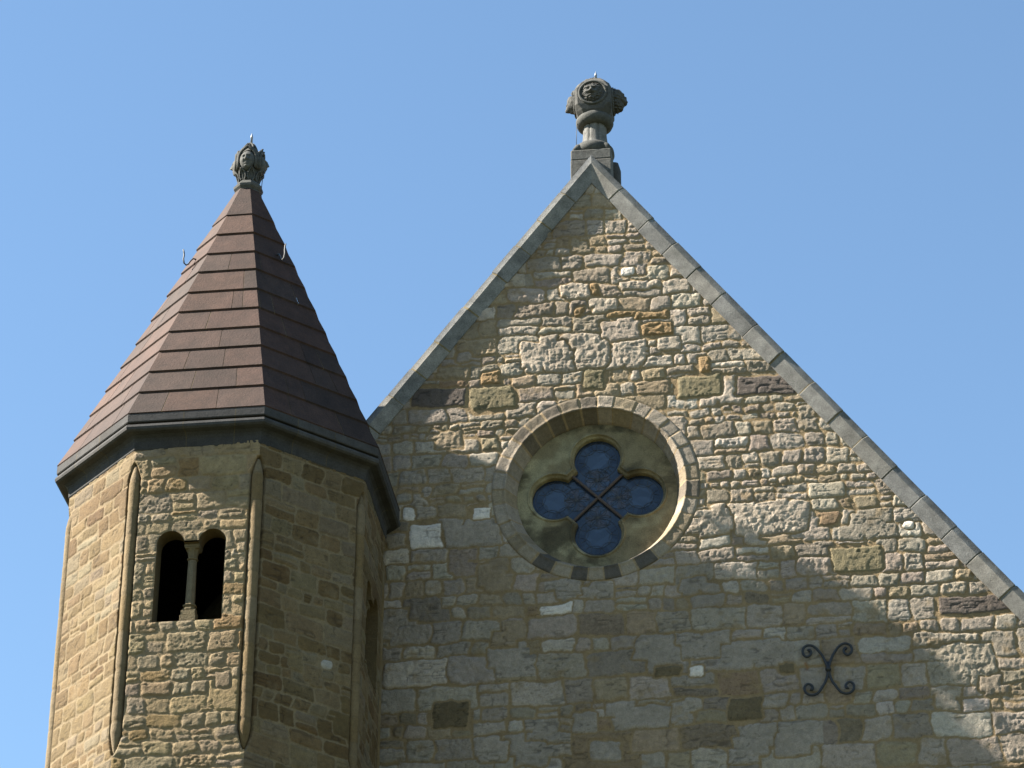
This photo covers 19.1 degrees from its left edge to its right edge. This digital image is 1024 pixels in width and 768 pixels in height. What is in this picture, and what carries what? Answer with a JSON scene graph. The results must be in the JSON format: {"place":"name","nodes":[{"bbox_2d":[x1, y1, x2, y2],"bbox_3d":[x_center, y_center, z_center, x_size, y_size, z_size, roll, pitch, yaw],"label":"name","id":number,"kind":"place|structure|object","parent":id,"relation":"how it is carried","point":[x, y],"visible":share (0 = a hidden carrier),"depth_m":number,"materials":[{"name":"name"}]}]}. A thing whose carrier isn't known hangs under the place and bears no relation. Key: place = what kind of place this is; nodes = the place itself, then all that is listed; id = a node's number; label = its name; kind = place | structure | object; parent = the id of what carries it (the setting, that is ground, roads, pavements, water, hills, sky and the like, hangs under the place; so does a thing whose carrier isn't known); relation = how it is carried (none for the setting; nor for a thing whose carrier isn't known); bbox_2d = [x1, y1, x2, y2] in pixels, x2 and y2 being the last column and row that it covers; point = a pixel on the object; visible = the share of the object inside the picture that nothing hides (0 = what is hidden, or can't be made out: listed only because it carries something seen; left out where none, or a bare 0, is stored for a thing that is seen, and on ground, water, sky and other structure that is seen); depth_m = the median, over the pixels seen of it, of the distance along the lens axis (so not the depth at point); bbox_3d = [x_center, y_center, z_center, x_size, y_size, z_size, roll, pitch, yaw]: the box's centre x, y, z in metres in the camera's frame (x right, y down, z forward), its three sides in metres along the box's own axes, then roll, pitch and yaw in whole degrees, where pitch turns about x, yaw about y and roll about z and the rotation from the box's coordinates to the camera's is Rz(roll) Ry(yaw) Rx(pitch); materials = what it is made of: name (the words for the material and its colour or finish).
{"place":"outdoors","nodes":[
{"label":"outdoors","id":0,"kind":"place"},
{"bbox_2d":[0,0,1023,767],"label":"sky","id":1,"kind":"structure","parent":0,"point":[850,173],"materials":[{"name":"blue"}]},
{"bbox_2d":[198,155,1023,767],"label":"church","id":2,"kind":"structure","parent":0,"point":[662,499],"depth_m":34.88,"materials":[{"name":"stone"}]},
{"bbox_2d":[492,396,699,580],"bbox_3d":[0.996,1.286,35.600,2.444,2.444,0.397,-3,-31,6],"label":"rose window","id":3,"kind":"structure","parent":2,"relation":"in","point":[593,488],"depth_m":35.69,"materials":[{"name":"stone"}]},
{"bbox_2d":[565,72,627,184],"bbox_3d":[1.065,-3.065,38.287,0.753,2.120,0.661,7,-31,-11],"label":"gable finial","id":4,"kind":"object","parent":2,"relation":"on","point":[595,105],"visible":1,"depth_m":38.24,"materials":[{"name":"grey stone"}]},
{"bbox_2d":[801,642,854,696],"bbox_3d":[3.527,3.191,33.861,0.580,0.642,0.125,-3,-31,6],"label":"wall anchor","id":5,"kind":"object","parent":2,"relation":"attached to","point":[828,667],"depth_m":33.82,"materials":[{"name":"black metal"}]},
{"label":"ground","id":6,"kind":"structure","parent":0,"visible":0},
{"bbox_2d":[45,188,400,767],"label":"turret","id":7,"kind":"object","parent":6,"relation":"on","point":[225,444],"visible":1,"depth_m":33.10,"materials":[{"name":"yellow stone"}]},
{"bbox_2d":[152,529,225,621],"bbox_3d":[-3.421,2.175,32.637,0.780,1.132,0.464,-3,-31,6],"label":"window","id":8,"kind":"structure","parent":7,"relation":"in","point":[189,612],"depth_m":32.62,"materials":[{"name":"yellow stone"}]},
{"bbox_2d":[183,249,195,265],"bbox_3d":[-3.817,-1.475,35.947,0.201,0.211,0.019,22,-37,-32],"label":"roof hook","id":9,"kind":"object","parent":7,"relation":"attached to","point":[184,256],"visible":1,"depth_m":35.91,"materials":[{"name":"grey metal"}]},
{"bbox_2d":[230,134,268,197],"bbox_3d":[-3.209,-2.571,37.097,0.397,1.197,0.397,22,-37,-32],"label":"turret finial","id":10,"kind":"object","parent":7,"relation":"on","point":[249,166],"visible":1,"depth_m":36.98,"materials":[{"name":"grey stone"}]},
{"bbox_2d":[276,243,285,259],"bbox_3d":[-2.727,-1.531,35.845,0.019,0.211,0.201,22,-37,-32],"label":"roof hook","id":11,"kind":"object","parent":7,"relation":"attached to","point":[281,258],"visible":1,"depth_m":35.80,"materials":[{"name":"grey metal"}]},
{"bbox_2d":[364,581,377,692],"bbox_3d":[-1.789,2.820,33.725,0.464,1.132,0.780,-3,-31,6],"label":"window","id":12,"kind":"structure","parent":7,"relation":"in","point":[370,659],"depth_m":34.04,"materials":[{"name":"brown stone"}]}
]}

